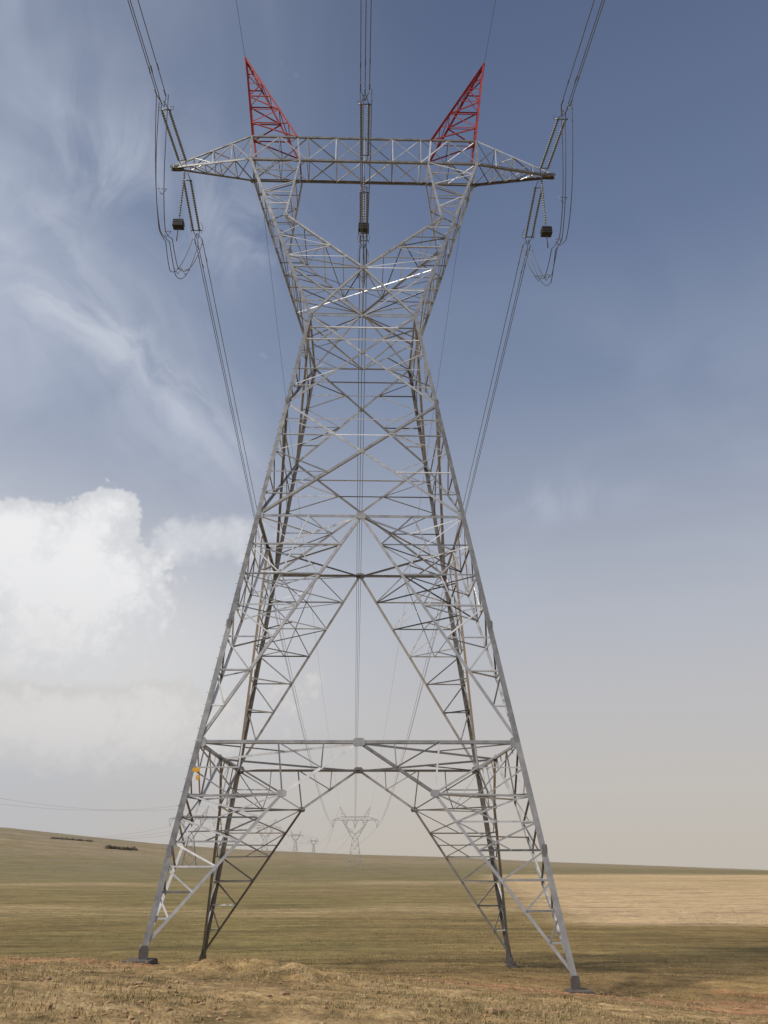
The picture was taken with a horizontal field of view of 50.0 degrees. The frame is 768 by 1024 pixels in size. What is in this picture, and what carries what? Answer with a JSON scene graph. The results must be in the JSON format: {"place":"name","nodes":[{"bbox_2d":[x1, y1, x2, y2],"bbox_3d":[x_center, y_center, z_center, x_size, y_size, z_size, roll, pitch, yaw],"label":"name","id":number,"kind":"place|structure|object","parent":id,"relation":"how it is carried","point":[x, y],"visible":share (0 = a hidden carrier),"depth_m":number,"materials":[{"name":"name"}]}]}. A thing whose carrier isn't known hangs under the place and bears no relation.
{"place":"outdoors","nodes":[
{"label":"outdoors","id":0,"kind":"place"},
{"bbox_2d":[0,827,767,1023],"bbox_3d":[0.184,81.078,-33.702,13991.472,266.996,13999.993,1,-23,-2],"label":"ground","id":1,"kind":"structure","parent":0,"point":[58,879],"depth_m":62.29,"materials":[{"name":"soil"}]},
{"bbox_2d":[50,837,138,850],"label":"distant shrubs","id":2,"kind":"object","parent":1,"relation":"on","point":[119,848],"visible":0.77,"depth_m":679.72,"materials":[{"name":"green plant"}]},
{"bbox_2d":[169,806,215,865],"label":"transmission tower","id":3,"kind":"structure","parent":1,"relation":"on","point":[193,836],"depth_m":391.30,"materials":[{"name":"metal"}]},
{"bbox_2d":[250,820,279,859],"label":"transmission tower","id":4,"kind":"structure","parent":1,"relation":"on","point":[264,836],"depth_m":589.56,"materials":[{"name":"metal"}]},
{"bbox_2d":[288,832,303,851],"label":"transmission tower","id":5,"kind":"structure","parent":1,"relation":"on","point":[292,835],"depth_m":1156.41,"materials":[{"name":"metal"}]},
{"bbox_2d":[332,807,378,868],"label":"transmission tower","id":6,"kind":"structure","parent":1,"relation":"on","point":[364,824],"depth_m":388.14,"materials":[{"name":"metal"}]},
{"bbox_2d":[0,798,367,853],"bbox_3d":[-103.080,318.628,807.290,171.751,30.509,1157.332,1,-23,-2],"label":"overhead power line","id":7,"kind":"object","parent":6,"relation":"hanging from","point":[168,826],"visible":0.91,"depth_m":370.08,"materials":[{"name":"metal"}]},
{"bbox_2d":[121,57,595,994],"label":"transmission tower","id":8,"kind":"structure","parent":1,"relation":"on","point":[417,331],"depth_m":39.90,"materials":[{"name":"metal"}]},
{"bbox_2d":[127,0,604,825],"bbox_3d":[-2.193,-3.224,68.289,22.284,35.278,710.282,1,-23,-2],"label":"overhead power line","id":9,"kind":"object","parent":8,"relation":"attached to","point":[365,334],"visible":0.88,"depth_m":63.42,"materials":[{"name":"metal"}]},
{"bbox_2d":[2,958,767,1023],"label":"soil clods","id":10,"kind":"object","parent":1,"relation":"on","point":[285,993],"visible":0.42,"depth_m":14.08,"materials":[{"name":"brown soil"}]},
{"bbox_2d":[0,0,767,869],"label":"sky","id":11,"kind":"structure","parent":0,"point":[616,515],"materials":[{"name":"blue"}]}
]}

